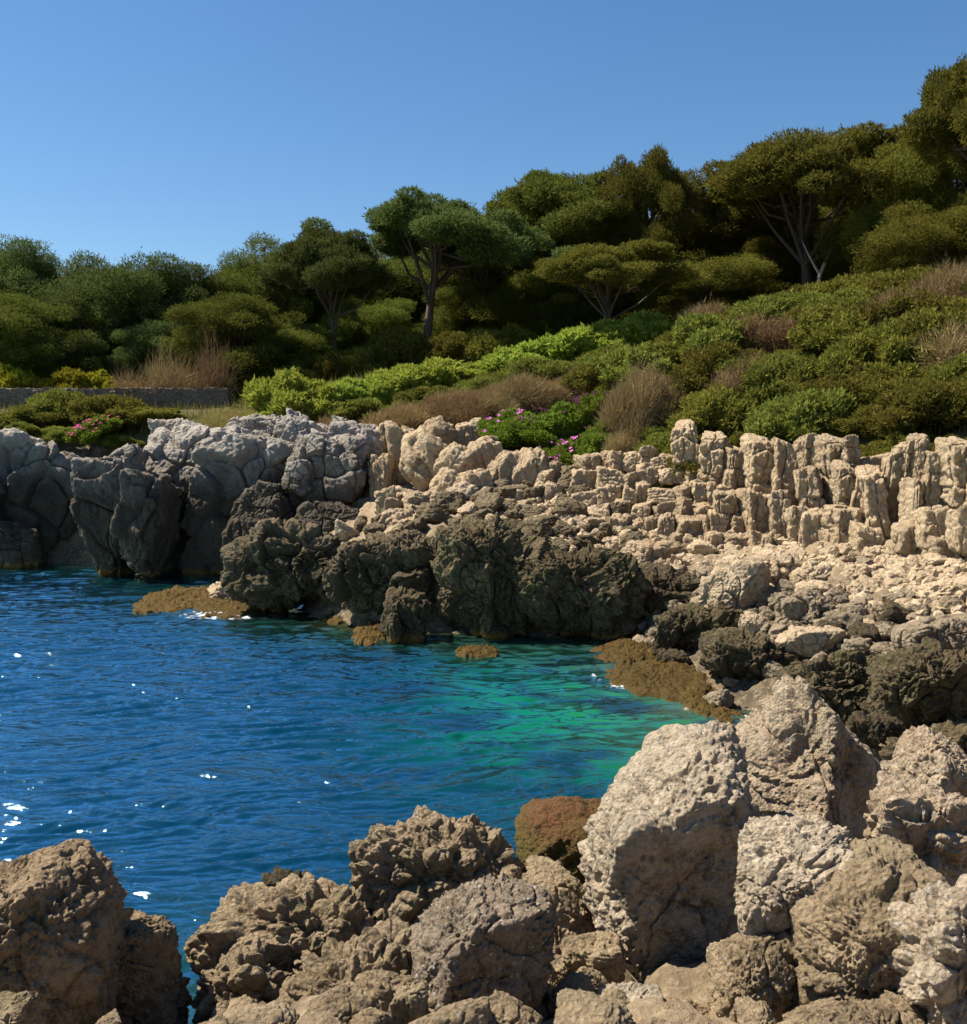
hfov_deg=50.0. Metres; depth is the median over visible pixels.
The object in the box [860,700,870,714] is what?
loose stone
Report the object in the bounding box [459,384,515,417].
bush
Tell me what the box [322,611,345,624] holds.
seaweed ledge
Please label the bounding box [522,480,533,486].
loose stone
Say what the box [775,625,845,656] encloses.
stone
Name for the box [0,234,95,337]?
pine tree
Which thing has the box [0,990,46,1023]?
rock
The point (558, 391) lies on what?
bush
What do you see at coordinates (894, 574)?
scree stone
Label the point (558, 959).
loose stone
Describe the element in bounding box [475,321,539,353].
bush
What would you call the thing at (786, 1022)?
loose stone
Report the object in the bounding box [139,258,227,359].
pine tree
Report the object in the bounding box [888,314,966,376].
bush
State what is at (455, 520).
loose stone
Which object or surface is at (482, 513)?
loose stone
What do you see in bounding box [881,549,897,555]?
scree stone
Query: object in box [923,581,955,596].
scree stone
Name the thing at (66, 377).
hedge bush
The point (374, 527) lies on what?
loose stone
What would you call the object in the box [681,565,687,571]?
scree stone
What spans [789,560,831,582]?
stone
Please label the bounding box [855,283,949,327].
bush
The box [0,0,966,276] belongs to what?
sky
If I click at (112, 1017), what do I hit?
rock
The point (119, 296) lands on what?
pine tree
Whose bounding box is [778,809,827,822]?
rock
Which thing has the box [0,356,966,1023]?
terrain
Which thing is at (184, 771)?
sea water
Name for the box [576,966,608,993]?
loose stone
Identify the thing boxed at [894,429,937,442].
bush
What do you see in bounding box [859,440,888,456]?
bush
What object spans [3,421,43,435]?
creeper
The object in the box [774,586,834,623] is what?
stone
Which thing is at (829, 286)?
bush
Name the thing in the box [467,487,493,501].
loose stone
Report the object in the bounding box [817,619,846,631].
loose stone
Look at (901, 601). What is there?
scree stone
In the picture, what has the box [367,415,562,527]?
limestone cliff
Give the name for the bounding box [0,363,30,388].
hedge bush
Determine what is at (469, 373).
bush
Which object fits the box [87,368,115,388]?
hedge bush
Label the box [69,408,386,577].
limestone cliff
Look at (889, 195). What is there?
pine tree
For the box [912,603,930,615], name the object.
scree stone
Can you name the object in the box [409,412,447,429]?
bush
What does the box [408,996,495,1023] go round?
loose stone
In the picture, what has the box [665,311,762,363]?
bush
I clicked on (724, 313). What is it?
bush
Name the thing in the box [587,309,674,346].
bush
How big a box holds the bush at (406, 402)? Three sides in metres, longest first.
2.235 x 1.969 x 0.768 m
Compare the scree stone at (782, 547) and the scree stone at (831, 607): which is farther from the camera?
the scree stone at (782, 547)
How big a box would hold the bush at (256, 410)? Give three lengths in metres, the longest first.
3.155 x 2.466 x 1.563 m
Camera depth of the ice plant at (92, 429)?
43.30 m
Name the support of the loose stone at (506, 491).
on the terrain
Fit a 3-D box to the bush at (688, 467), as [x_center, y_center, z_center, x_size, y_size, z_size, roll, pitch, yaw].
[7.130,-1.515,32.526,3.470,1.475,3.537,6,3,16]
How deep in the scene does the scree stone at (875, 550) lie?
24.84 m
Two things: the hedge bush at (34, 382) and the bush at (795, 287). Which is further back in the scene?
the hedge bush at (34, 382)
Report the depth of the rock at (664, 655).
22.68 m
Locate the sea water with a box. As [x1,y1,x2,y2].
[0,563,750,1023]
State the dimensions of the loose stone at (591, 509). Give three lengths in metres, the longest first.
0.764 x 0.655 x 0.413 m
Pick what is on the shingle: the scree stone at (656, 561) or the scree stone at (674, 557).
the scree stone at (674, 557)
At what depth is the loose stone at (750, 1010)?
5.07 m
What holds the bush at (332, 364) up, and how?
on the terrain
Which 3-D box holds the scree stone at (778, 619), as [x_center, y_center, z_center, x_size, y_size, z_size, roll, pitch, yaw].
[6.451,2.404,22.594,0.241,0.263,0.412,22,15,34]
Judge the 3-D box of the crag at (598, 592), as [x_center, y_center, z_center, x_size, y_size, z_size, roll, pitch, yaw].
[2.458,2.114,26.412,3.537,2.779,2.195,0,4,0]
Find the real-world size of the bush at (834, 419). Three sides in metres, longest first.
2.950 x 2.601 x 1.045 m
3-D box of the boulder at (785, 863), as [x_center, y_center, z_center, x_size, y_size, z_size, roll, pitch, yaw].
[1.715,2.103,5.861,0.693,0.726,0.709,0,4,0]
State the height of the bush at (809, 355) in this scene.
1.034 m
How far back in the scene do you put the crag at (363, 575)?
27.41 m
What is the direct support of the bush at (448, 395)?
on the terrain
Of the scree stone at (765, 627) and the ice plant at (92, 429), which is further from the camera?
the ice plant at (92, 429)
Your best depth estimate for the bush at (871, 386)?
30.23 m
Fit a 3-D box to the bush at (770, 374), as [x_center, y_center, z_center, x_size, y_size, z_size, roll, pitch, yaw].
[9.956,-4.055,33.721,4.188,2.248,3.572,-4,2,-27]
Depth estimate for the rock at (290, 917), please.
7.27 m
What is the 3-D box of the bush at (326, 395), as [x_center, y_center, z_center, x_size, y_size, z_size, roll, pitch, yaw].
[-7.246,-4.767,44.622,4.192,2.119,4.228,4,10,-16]
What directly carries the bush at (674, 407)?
on the terrain
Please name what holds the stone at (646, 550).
on the terrain
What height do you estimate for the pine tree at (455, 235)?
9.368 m
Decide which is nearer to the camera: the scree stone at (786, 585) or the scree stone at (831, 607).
the scree stone at (831, 607)
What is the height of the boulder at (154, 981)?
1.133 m
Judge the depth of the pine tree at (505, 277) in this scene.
71.84 m
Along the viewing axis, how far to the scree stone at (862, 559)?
24.36 m
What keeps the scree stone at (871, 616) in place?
on the terrain
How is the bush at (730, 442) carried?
on the terrain
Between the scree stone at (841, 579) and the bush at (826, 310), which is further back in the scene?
the bush at (826, 310)
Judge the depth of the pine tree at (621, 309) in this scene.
71.92 m
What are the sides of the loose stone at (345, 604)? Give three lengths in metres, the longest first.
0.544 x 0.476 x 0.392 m
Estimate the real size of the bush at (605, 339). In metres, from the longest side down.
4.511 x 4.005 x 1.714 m
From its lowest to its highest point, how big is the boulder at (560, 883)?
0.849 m
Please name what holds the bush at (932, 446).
on the terrain
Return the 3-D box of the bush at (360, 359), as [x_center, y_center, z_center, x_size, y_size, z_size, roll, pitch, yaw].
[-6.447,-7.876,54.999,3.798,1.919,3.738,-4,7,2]
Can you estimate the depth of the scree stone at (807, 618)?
22.02 m
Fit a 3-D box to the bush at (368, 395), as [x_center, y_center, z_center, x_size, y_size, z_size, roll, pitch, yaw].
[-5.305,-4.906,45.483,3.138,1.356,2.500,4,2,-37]
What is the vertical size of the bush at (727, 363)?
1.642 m
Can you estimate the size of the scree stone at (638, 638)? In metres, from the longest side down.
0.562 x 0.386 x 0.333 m
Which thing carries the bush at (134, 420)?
on the terrain
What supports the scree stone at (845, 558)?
on the shingle
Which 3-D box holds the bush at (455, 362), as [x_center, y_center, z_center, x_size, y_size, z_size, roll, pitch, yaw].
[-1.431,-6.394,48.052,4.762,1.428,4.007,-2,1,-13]
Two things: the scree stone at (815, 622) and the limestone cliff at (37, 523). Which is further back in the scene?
the limestone cliff at (37, 523)
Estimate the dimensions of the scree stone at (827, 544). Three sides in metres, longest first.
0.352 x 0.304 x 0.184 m
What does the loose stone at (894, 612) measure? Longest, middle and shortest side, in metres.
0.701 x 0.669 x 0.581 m
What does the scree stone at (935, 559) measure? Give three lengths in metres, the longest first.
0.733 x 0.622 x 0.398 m
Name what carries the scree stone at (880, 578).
on the terrain
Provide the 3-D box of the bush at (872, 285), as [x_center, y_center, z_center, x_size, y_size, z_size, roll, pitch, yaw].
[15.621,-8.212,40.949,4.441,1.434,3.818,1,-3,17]
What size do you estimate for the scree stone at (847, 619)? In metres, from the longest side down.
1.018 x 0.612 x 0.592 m
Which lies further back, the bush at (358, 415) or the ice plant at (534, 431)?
the bush at (358, 415)
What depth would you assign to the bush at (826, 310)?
37.52 m
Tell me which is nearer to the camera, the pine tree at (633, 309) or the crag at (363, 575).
the crag at (363, 575)
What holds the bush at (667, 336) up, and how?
on the terrain
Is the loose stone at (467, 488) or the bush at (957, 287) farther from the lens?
the bush at (957, 287)
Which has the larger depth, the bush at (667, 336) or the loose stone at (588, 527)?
the bush at (667, 336)
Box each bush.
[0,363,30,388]
[0,368,39,387]
[0,404,77,427]
[0,411,8,429]
[17,375,49,388]
[24,386,85,414]
[45,366,90,387]
[64,393,148,428]
[74,383,98,388]
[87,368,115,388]
[98,407,147,428]
[100,379,116,388]
[105,363,142,388]
[110,362,177,396]
[125,405,187,421]
[136,329,208,400]
[152,351,204,388]
[182,354,238,392]
[185,323,251,403]
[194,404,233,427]
[212,406,258,427]
[220,367,255,399]
[241,366,316,415]
[242,409,274,415]
[243,408,262,415]
[258,400,318,422]
[270,358,322,380]
[270,377,350,422]
[304,397,381,422]
[306,359,337,381]
[311,413,357,426]
[312,349,360,378]
[324,376,385,404]
[338,346,394,375]
[348,385,390,405]
[350,402,390,423]
[356,398,445,428]
[363,360,436,396]
[364,325,432,367]
[365,371,396,405]
[372,372,393,393]
[390,399,409,408]
[391,385,450,410]
[397,338,426,362]
[407,356,463,387]
[409,389,476,424]
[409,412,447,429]
[413,357,468,379]
[416,330,470,364]
[423,387,454,395]
[427,386,498,425]
[428,385,468,409]
[449,327,505,361]
[452,375,505,393]
[458,361,493,380]
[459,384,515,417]
[464,359,496,370]
[472,371,507,381]
[473,378,527,415]
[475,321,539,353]
[478,369,573,414]
[480,344,520,371]
[484,338,575,367]
[494,355,568,383]
[507,374,575,413]
[536,327,597,360]
[539,379,577,407]
[551,374,574,393]
[555,359,575,380]
[556,358,646,390]
[562,342,629,375]
[566,361,596,398]
[567,322,638,357]
[576,340,683,385]
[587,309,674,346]
[591,328,633,349]
[591,352,687,443]
[601,424,641,454]
[616,416,643,443]
[626,339,691,364]
[632,434,701,454]
[635,376,679,426]
[635,425,670,444]
[648,399,687,427]
[650,329,675,344]
[651,482,678,505]
[663,444,700,478]
[664,381,759,437]
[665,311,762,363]
[665,339,765,397]
[670,299,728,324]
[705,347,774,393]
[712,348,796,381]
[715,306,734,320]
[726,305,804,352]
[727,288,817,323]
[727,438,738,446]
[729,426,746,447]
[734,352,824,407]
[741,385,859,443]
[764,289,843,322]
[770,349,818,359]
[774,297,843,327]
[779,376,818,398]
[786,305,875,355]
[787,281,825,292]
[792,323,827,356]
[796,277,861,294]
[797,412,848,426]
[801,360,902,398]
[812,319,939,378]
[818,404,883,432]
[819,409,863,436]
[823,286,879,324]
[832,270,887,280]
[832,273,898,297]
[835,369,917,406]
[844,280,900,297]
[844,285,943,326]
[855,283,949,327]
[857,378,966,441]
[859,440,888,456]
[862,430,912,456]
[864,265,941,295]
[866,305,966,368]
[879,360,907,370]
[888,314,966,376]
[892,263,942,273]
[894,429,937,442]
[899,294,966,313]
[901,255,966,297]
[905,357,955,380]
[915,351,966,383]
[930,433,966,451]
[932,371,966,421]
[945,281,965,297]
[959,280,966,297]
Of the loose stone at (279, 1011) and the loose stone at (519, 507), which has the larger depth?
the loose stone at (519, 507)
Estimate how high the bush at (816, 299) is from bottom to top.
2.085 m
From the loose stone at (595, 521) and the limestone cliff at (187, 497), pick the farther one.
the limestone cliff at (187, 497)
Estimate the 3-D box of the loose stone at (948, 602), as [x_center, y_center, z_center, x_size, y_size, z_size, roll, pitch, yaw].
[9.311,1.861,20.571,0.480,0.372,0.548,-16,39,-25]
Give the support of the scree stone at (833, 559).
on the terrain
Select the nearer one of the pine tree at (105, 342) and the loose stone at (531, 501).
the loose stone at (531, 501)
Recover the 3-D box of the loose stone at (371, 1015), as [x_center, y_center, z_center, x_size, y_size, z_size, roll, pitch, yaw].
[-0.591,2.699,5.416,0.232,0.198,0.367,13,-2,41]
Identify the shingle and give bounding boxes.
[531,496,966,648]
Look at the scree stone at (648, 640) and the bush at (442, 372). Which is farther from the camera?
the bush at (442, 372)
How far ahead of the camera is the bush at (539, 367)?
43.81 m
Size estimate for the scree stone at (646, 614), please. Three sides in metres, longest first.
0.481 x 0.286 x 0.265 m
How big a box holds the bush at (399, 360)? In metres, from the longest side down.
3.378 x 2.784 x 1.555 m
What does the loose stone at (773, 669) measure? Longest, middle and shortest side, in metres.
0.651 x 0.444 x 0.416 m
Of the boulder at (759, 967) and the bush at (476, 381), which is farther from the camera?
the bush at (476, 381)
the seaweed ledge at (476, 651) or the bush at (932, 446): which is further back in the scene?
the bush at (932, 446)
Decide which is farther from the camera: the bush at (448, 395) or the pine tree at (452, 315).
the pine tree at (452, 315)
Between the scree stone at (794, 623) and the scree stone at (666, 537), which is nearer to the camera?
the scree stone at (794, 623)
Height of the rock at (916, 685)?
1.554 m
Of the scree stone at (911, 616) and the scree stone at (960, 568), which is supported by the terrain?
the scree stone at (960, 568)
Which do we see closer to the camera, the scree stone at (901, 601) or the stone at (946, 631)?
the stone at (946, 631)
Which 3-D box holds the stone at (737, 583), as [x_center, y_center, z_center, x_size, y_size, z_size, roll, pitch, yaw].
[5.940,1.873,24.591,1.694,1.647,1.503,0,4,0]
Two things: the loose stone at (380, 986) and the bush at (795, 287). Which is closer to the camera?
the loose stone at (380, 986)
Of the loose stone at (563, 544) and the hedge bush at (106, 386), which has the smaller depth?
the loose stone at (563, 544)
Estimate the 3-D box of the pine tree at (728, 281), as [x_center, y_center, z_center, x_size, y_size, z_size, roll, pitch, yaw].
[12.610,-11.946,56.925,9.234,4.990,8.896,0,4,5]
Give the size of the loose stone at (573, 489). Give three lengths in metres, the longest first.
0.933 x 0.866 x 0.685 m
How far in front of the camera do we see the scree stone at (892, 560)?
23.85 m
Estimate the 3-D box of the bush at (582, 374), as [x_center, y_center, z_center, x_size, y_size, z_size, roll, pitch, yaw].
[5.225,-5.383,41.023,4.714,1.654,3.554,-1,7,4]
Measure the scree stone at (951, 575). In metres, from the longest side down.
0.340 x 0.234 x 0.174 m
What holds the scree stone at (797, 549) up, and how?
on the shingle
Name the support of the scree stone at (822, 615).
on the terrain
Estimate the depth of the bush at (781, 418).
30.27 m
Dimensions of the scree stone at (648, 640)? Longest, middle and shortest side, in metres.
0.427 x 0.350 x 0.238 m
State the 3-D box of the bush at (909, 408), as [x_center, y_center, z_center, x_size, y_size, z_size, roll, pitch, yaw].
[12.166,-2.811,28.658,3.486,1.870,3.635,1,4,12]
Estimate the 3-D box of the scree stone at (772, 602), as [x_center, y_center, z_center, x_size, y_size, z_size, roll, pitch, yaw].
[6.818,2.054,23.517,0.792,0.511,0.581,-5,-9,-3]
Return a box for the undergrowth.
[0,343,965,439]
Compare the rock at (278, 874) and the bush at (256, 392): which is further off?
the bush at (256, 392)
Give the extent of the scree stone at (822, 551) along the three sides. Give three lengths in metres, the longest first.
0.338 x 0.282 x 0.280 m
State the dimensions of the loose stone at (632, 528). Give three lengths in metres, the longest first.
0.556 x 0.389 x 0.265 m
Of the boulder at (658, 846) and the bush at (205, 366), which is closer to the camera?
the boulder at (658, 846)
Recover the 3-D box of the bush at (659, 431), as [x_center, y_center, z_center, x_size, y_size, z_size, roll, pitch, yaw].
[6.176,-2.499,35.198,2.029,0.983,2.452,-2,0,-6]
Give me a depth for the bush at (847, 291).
41.15 m
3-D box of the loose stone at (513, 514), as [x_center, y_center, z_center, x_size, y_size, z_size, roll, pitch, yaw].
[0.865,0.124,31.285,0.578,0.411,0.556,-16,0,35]
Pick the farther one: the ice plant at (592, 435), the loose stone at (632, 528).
the ice plant at (592, 435)
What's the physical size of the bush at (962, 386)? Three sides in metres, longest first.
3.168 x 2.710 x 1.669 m
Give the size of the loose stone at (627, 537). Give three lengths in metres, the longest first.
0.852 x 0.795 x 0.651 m
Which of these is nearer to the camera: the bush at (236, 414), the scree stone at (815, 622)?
the scree stone at (815, 622)
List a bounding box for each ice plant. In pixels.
[63,414,123,445]
[476,406,540,447]
[500,414,569,446]
[525,401,599,431]
[537,439,575,465]
[548,436,602,462]
[560,388,614,437]
[578,419,615,451]
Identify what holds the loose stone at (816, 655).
on the terrain
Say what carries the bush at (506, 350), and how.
on the terrain
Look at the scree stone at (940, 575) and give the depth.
22.13 m
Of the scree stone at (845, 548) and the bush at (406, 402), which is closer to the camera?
the scree stone at (845, 548)
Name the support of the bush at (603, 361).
on the terrain
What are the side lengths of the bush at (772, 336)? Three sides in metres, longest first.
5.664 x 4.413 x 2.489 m
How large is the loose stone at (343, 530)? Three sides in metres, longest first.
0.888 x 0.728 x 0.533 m
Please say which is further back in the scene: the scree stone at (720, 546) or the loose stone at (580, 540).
the loose stone at (580, 540)
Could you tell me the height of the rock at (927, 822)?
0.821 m
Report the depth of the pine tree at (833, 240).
53.09 m
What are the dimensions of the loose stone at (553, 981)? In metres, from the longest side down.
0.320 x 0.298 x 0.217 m
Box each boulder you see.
[0,838,133,1023]
[114,910,192,1023]
[410,872,555,1009]
[522,855,596,953]
[577,720,759,980]
[706,929,798,1022]
[733,814,854,937]
[735,674,881,839]
[789,834,947,1005]
[802,999,898,1023]
[888,724,966,797]
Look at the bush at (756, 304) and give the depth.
39.63 m
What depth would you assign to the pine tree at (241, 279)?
62.15 m
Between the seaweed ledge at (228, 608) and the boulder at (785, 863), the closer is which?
the boulder at (785, 863)
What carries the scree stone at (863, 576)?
on the terrain
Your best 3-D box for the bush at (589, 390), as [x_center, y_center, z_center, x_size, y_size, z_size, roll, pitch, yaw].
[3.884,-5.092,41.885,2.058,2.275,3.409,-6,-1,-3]
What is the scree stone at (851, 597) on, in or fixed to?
on the shingle
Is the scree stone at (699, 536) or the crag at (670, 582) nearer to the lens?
the crag at (670, 582)
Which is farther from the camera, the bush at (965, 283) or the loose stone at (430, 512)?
the bush at (965, 283)
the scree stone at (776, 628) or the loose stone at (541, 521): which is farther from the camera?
the loose stone at (541, 521)
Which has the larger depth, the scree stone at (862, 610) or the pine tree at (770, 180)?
the pine tree at (770, 180)
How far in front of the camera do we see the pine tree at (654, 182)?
57.58 m
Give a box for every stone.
[207,1014,227,1023]
[211,1008,226,1018]
[223,999,299,1023]
[227,994,257,1009]
[296,1005,341,1023]
[306,983,382,1023]
[334,519,358,540]
[341,599,349,609]
[348,1007,396,1023]
[354,517,366,532]
[354,969,412,1012]
[362,522,386,538]
[370,514,380,522]
[377,507,383,514]
[389,529,400,533]
[391,524,403,530]
[403,516,427,532]
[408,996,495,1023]
[414,502,452,523]
[428,997,437,1008]
[436,490,465,513]
[446,480,477,500]
[448,515,462,527]
[457,502,477,515]
[460,514,481,521]
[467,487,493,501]
[474,491,504,513]
[474,508,494,519]
[485,513,504,519]
[489,989,542,1023]
[493,478,510,486]
[498,484,528,497]
[501,499,516,511]
[504,509,519,518]
[512,504,524,517]
[519,504,542,518]
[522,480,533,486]
[523,486,544,498]
[523,516,549,534]
[525,499,537,504]
[534,469,554,482]
[540,514,560,525]
[541,981,551,1003]
[548,963,557,988]
[550,495,559,503]
[550,496,587,517]
[551,520,576,539]
[551,537,570,551]
[551,951,562,965]
[553,963,567,982]
[554,492,566,496]
[554,988,635,1023]
[557,472,571,493]
[560,463,579,474]
[567,484,591,494]
[571,491,598,504]
[572,534,604,548]
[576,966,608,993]
[577,523,595,532]
[584,517,604,527]
[585,503,601,516]
[596,523,616,539]
[598,501,632,515]
[599,988,629,1004]
[619,530,645,548]
[620,538,687,562]
[622,525,636,530]
[632,634,645,642]
[635,621,645,633]
[637,1015,677,1023]
[638,958,685,974]
[640,610,649,617]
[643,636,653,644]
[644,624,656,637]
[654,559,666,563]
[659,535,669,540]
[664,599,677,609]
[671,554,683,564]
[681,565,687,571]
[682,557,692,565]
[686,539,718,555]
[689,596,699,602]
[692,587,698,596]
[695,535,703,539]
[696,564,712,577]
[697,556,771,610]
[703,689,734,706]
[717,544,723,549]
[722,554,737,558]
[722,676,739,687]
[724,542,738,552]
[735,997,776,1023]
[738,611,765,632]
[743,608,758,613]
[751,549,803,584]
[752,546,762,553]
[755,587,776,604]
[756,601,765,606]
[759,606,772,612]
[760,608,775,619]
[760,623,771,633]
[762,659,783,678]
[763,543,777,549]
[767,623,787,636]
[768,591,792,611]
[770,634,777,642]
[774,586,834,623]
[774,617,783,623]
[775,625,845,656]
[776,545,789,550]
[776,579,795,592]
[777,1020,802,1023]
[779,618,790,624]
[782,997,835,1023]
[783,1004,798,1013]
[787,620,801,625]
[788,545,806,555]
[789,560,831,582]
[794,580,831,591]
[800,611,820,624]
[807,555,827,563]
[809,553,816,558]
[809,651,828,660]
[811,619,819,625]
[815,573,830,580]
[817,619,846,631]
[819,547,828,555]
[820,611,831,617]
[820,611,864,630]
[821,605,834,611]
[824,542,831,547]
[825,587,849,605]
[828,557,843,562]
[838,577,850,584]
[838,603,867,615]
[839,542,855,554]
[841,555,853,561]
[842,637,870,653]
[843,580,851,587]
[845,597,883,621]
[846,622,880,642]
[848,594,855,599]
[849,563,875,576]
[849,578,879,594]
[855,556,873,563]
[858,574,871,579]
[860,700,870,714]
[863,614,874,620]
[863,618,876,625]
[869,545,883,555]
[870,642,891,655]
[871,563,884,570]
[871,576,884,580]
[871,745,883,761]
[873,603,882,614]
[875,990,927,1023]
[876,572,885,576]
[876,623,891,639]
[877,599,910,623]
[877,620,893,624]
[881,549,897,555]
[881,592,904,602]
[883,577,909,588]
[885,557,905,563]
[885,570,907,577]
[886,564,906,572]
[890,612,966,649]
[894,598,908,604]
[897,588,916,598]
[900,553,916,557]
[901,604,915,612]
[905,612,923,620]
[907,555,920,563]
[911,585,918,591]
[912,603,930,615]
[915,570,926,581]
[918,581,935,589]
[922,553,949,566]
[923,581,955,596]
[936,564,944,572]
[937,573,945,578]
[938,594,966,612]
[946,573,956,577]
[953,575,966,593]
[954,563,966,572]
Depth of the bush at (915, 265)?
44.60 m
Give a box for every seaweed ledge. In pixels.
[132,585,216,613]
[192,597,269,618]
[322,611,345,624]
[351,620,383,645]
[455,644,499,658]
[590,638,654,664]
[605,656,708,701]
[679,676,742,723]
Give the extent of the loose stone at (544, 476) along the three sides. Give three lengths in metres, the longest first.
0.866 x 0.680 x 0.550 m
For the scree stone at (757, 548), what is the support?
on the terrain
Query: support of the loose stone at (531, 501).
on the terrain
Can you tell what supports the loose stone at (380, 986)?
on the terrain
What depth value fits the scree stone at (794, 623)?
21.96 m
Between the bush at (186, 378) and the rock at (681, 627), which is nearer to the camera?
the rock at (681, 627)
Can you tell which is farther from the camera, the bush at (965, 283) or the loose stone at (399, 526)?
the bush at (965, 283)
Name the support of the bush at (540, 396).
on the terrain
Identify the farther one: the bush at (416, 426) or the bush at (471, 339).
the bush at (471, 339)
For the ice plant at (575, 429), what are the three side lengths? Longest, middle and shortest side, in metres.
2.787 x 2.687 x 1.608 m
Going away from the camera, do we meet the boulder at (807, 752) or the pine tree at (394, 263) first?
the boulder at (807, 752)
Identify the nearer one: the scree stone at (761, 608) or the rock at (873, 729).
the rock at (873, 729)
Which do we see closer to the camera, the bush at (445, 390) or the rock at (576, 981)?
the rock at (576, 981)
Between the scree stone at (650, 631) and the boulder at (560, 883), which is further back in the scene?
the scree stone at (650, 631)
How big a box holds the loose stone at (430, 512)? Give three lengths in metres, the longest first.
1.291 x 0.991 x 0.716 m
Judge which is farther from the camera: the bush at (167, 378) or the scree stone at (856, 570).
the bush at (167, 378)
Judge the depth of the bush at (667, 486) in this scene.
32.01 m
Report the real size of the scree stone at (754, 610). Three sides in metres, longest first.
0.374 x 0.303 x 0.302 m
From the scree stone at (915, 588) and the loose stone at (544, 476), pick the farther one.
the loose stone at (544, 476)
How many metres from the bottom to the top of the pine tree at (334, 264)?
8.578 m
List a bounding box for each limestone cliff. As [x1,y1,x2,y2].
[0,428,110,568]
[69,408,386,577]
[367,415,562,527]
[537,445,772,548]
[639,419,966,556]
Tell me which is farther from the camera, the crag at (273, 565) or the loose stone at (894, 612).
the crag at (273, 565)
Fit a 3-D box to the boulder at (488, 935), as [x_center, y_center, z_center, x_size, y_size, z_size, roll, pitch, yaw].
[-0.041,2.683,6.102,0.927,1.047,0.887,0,4,0]
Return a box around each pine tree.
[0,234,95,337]
[0,288,102,378]
[21,245,201,379]
[31,325,126,379]
[45,259,91,325]
[105,318,202,385]
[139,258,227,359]
[154,290,315,381]
[170,246,315,327]
[213,231,364,349]
[215,320,364,378]
[255,224,402,351]
[298,184,574,338]
[312,258,423,337]
[313,295,423,352]
[321,252,443,330]
[364,255,504,334]
[413,277,510,335]
[416,215,558,323]
[463,254,631,337]
[475,263,585,297]
[481,167,630,258]
[507,237,647,321]
[531,238,705,319]
[590,217,673,322]
[595,143,701,312]
[629,249,794,322]
[649,166,771,293]
[693,193,829,290]
[697,118,906,284]
[742,226,841,298]
[791,207,842,281]
[810,185,877,278]
[837,147,966,272]
[847,199,966,274]
[870,136,966,253]
[893,52,966,173]
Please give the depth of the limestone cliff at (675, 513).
30.99 m
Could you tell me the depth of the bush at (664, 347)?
39.94 m
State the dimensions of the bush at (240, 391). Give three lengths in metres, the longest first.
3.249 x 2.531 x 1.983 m
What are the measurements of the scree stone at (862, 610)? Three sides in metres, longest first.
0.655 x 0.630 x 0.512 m
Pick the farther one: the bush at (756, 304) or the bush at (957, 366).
the bush at (756, 304)
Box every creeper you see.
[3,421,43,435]
[33,425,74,443]
[92,434,145,447]
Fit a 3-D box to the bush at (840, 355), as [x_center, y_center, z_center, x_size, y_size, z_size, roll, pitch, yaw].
[12.485,-4.734,32.405,3.996,2.516,3.914,3,5,38]
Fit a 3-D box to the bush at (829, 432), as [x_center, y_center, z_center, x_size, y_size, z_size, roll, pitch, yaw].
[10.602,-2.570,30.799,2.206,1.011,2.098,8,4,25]
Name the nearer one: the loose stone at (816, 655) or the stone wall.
the loose stone at (816, 655)
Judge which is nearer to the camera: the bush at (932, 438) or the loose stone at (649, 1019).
the loose stone at (649, 1019)
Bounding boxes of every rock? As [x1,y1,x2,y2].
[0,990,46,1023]
[95,1009,121,1023]
[184,872,374,975]
[191,933,292,1023]
[207,581,230,598]
[262,865,316,886]
[277,916,414,1005]
[347,805,525,925]
[385,612,401,643]
[388,983,428,1023]
[514,796,601,885]
[546,971,594,1019]
[561,930,625,983]
[597,981,664,1001]
[647,601,742,657]
[655,647,690,664]
[664,995,708,1016]
[698,625,800,681]
[772,649,874,724]
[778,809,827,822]
[845,710,905,748]
[861,771,966,886]
[866,636,966,727]
[879,720,966,760]
[879,760,890,773]
[886,874,966,1023]
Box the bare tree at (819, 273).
[801,240,833,282]
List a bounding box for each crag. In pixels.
[220,517,341,612]
[322,529,440,615]
[378,586,431,642]
[429,512,559,639]
[515,540,654,640]
[638,561,700,614]
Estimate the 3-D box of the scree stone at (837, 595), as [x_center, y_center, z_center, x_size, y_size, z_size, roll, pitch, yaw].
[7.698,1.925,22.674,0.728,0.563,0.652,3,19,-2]
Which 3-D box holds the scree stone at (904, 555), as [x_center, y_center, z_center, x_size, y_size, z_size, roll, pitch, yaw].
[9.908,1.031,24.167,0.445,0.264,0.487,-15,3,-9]
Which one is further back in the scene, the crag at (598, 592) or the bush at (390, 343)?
the bush at (390, 343)
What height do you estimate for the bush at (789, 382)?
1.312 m
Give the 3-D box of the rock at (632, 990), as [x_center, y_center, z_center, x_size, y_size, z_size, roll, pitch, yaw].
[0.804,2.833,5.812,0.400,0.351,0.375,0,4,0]
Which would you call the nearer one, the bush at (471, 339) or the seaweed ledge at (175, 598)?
the seaweed ledge at (175, 598)
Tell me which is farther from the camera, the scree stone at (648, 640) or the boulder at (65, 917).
the scree stone at (648, 640)
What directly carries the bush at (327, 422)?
on the terrain
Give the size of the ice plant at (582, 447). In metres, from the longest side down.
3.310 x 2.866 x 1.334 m
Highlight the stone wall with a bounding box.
[0,387,230,409]
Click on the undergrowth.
(233, 403)
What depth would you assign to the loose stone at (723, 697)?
19.23 m
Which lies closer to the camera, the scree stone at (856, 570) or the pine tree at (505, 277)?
the scree stone at (856, 570)
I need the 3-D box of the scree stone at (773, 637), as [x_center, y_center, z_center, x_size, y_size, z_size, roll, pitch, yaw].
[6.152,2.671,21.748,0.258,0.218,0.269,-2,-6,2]
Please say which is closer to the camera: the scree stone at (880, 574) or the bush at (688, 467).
the scree stone at (880, 574)
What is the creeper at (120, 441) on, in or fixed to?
attached to the limestone cliff at (37, 523)

